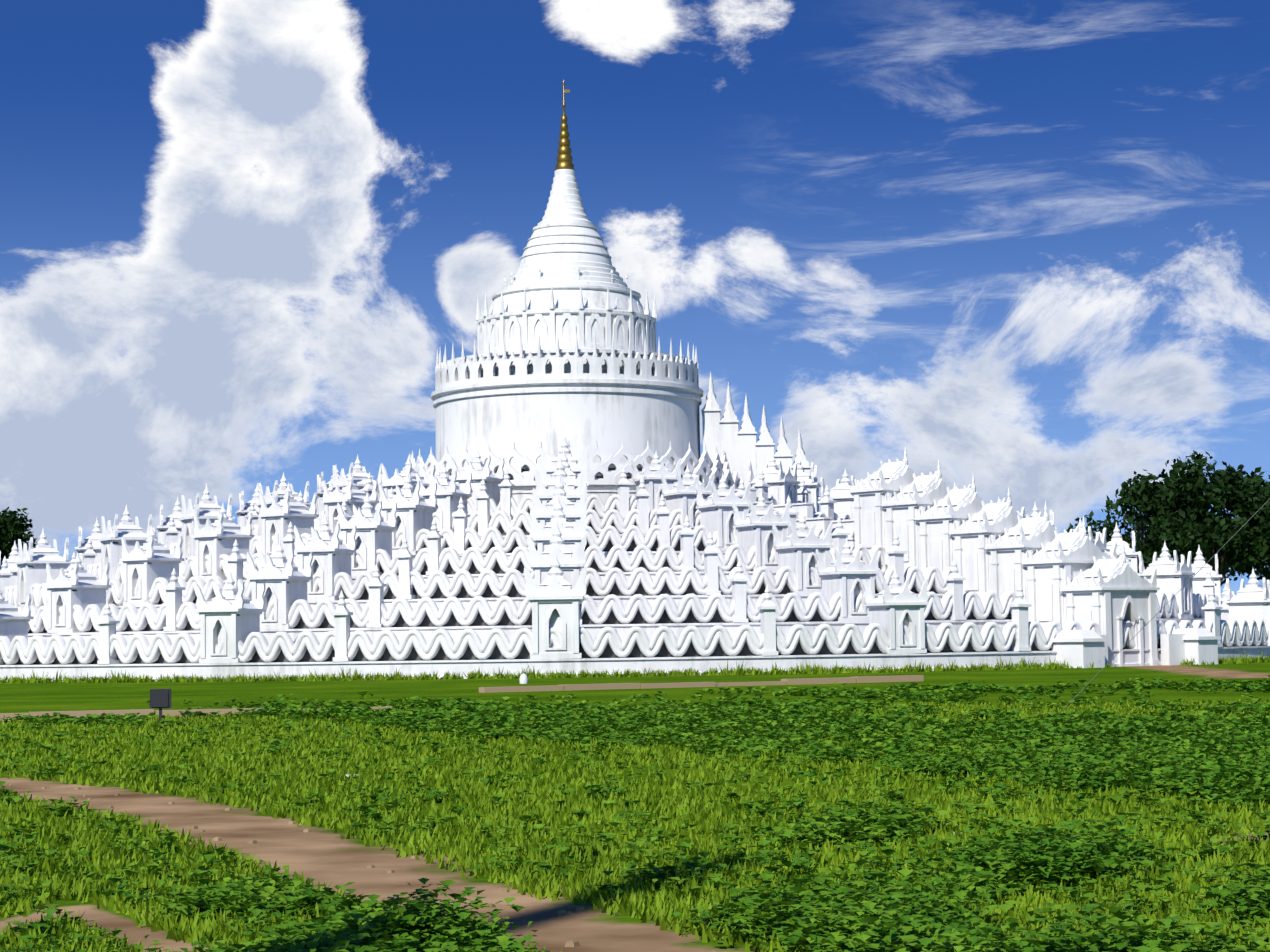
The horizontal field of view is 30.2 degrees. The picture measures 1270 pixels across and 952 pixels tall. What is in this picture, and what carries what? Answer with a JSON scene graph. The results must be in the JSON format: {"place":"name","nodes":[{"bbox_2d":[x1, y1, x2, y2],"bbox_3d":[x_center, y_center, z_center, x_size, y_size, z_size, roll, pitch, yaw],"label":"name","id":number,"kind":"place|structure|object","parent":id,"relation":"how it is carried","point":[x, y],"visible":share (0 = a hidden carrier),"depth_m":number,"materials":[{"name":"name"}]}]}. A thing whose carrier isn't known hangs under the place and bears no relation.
{"place":"outdoors","nodes":[
{"label":"outdoors","id":0,"kind":"place"},
{"bbox_2d":[0,662,1269,951],"bbox_3d":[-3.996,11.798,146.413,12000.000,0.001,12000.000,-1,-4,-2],"label":"ground","id":1,"kind":"structure","parent":0,"point":[316,854],"depth_m":26.20,"materials":[{"name":"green plant"}]},
{"bbox_2d":[0,507,37,565],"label":"tree","id":2,"kind":"object","parent":1,"relation":"on","point":[18,528],"depth_m":244.91,"materials":[{"name":"green plant"}]},
{"bbox_2d":[150,689,170,721],"bbox_3d":[-10.176,4.924,50.536,0.437,0.710,0.165,-1,-4,-2],"label":"sign","id":3,"kind":"object","parent":1,"relation":"on","point":[160,699],"visible":0.93,"depth_m":50.47,"materials":[{"name":"black metal"}]},
{"bbox_2d":[0,675,923,720],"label":"path kerb","id":4,"kind":"structure","parent":1,"relation":"on","point":[799,681],"depth_m":76.71,"materials":[{"name":"beige concrete"}]},
{"bbox_2d":[519,673,527,683],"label":"boundary stone","id":5,"kind":"object","parent":1,"relation":"on","point":[523,678],"visible":1,"depth_m":88.86,"materials":[{"name":"white stone"}]},
{"bbox_2d":[0,651,1269,951],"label":"grass","id":6,"kind":"structure","parent":1,"relation":"on","point":[662,909],"depth_m":21.82,"materials":[{"name":"green plant"}]},
{"bbox_2d":[0,678,1269,951],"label":"weed leaves","id":7,"kind":"object","parent":1,"relation":"on","point":[776,912],"visible":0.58,"depth_m":19.33,"materials":[{"name":"green plant"}]},
{"bbox_2d":[0,675,1269,951],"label":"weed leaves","id":8,"kind":"object","parent":1,"relation":"on","point":[438,707],"visible":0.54,"depth_m":18.72,"materials":[{"name":"green plant"}]},
{"bbox_2d":[0,169,1269,681],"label":"pagoda","id":9,"kind":"object","parent":1,"relation":"on","point":[610,415],"visible":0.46,"depth_m":139.52,"materials":[{"name":"white paint"}]},
{"bbox_2d":[555,80,573,170],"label":"spire","id":10,"kind":"object","parent":9,"relation":"on","point":[564,160],"visible":1,"depth_m":148.38,"materials":[{"name":"gold metal"}]},
{"bbox_2d":[435,267,698,390],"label":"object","id":11,"kind":"object","parent":9,"relation":"on","point":[448,373],"visible":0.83,"depth_m":142.38,"materials":[{"name":"white paint"}]},
{"bbox_2d":[403,438,738,488],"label":"parapet","id":12,"kind":"structure","parent":9,"relation":"on","point":[705,466],"depth_m":138.44,"materials":[{"name":"white paint"}]},
{"bbox_2d":[450,468,717,491],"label":"parapet backing","id":13,"kind":"object","parent":9,"relation":"on","point":[590,487],"depth_m":137.11,"materials":[{"name":"white paint"}]},
{"bbox_2d":[0,467,1222,664],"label":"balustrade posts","id":14,"kind":"object","parent":9,"relation":"on","point":[107,622],"visible":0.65,"depth_m":116.90,"materials":[{"name":"white paint"}]},
{"bbox_2d":[2,508,1251,664],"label":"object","id":15,"kind":"structure","parent":9,"relation":"on","point":[524,653],"depth_m":108.52,"materials":[{"name":"white paint"}]},
{"bbox_2d":[0,494,1268,664],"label":"wave balustrades","id":16,"kind":"object","parent":9,"relation":"on","point":[1244,632],"visible":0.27,"depth_m":112.23,"materials":[{"name":"white paint"}]},
{"bbox_2d":[0,436,1269,664],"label":"shrines","id":17,"kind":"object","parent":9,"relation":"on","point":[554,590],"visible":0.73,"depth_m":120.28,"materials":[{"name":"white paint"}]},
{"bbox_2d":[701,372,810,487],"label":"spires","id":18,"kind":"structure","parent":9,"relation":"on","point":[741,447],"depth_m":145.52,"materials":[{"name":"white paint"}]},
{"bbox_2d":[10,784,1269,951],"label":"bare earth patches","id":19,"kind":"object","parent":1,"relation":"on","point":[570,943],"visible":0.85,"depth_m":18.61,"materials":[{"name":"brown soil"}]},
{"bbox_2d":[705,447,1220,667],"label":"covered stairway gates","id":20,"kind":"object","parent":1,"relation":"on","point":[1000,548],"visible":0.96,"depth_m":115.90,"materials":[{"name":"white paint"}]},
{"bbox_2d":[1066,470,1216,572],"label":"tree","id":21,"kind":"object","parent":1,"relation":"on","point":[1135,491],"depth_m":261.30,"materials":[{"name":"green plant"}]},
{"bbox_2d":[1062,499,1269,709],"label":"cable","id":22,"kind":"object","parent":1,"relation":"on","point":[1161,609],"visible":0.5,"depth_m":46.76,"materials":[{"name":"grey"}]},
{"bbox_2d":[1129,504,1240,583],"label":"tree","id":23,"kind":"object","parent":1,"relation":"on","point":[1147,529],"depth_m":292.68,"materials":[{"name":"green plant"}]},
{"bbox_2d":[1125,450,1269,586],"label":"tree","id":24,"kind":"object","parent":1,"relation":"on","point":[1242,493],"depth_m":250.98,"materials":[{"name":"green plant"}]},
{"bbox_2d":[1207,475,1269,580],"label":"tree","id":25,"kind":"object","parent":1,"relation":"on","point":[1261,564],"depth_m":259.16,"materials":[{"name":"green plant"}]},
{"bbox_2d":[0,0,1269,595],"label":"sky","id":26,"kind":"structure","parent":0,"point":[1022,246],"materials":[{"name":"blue"}]}
]}

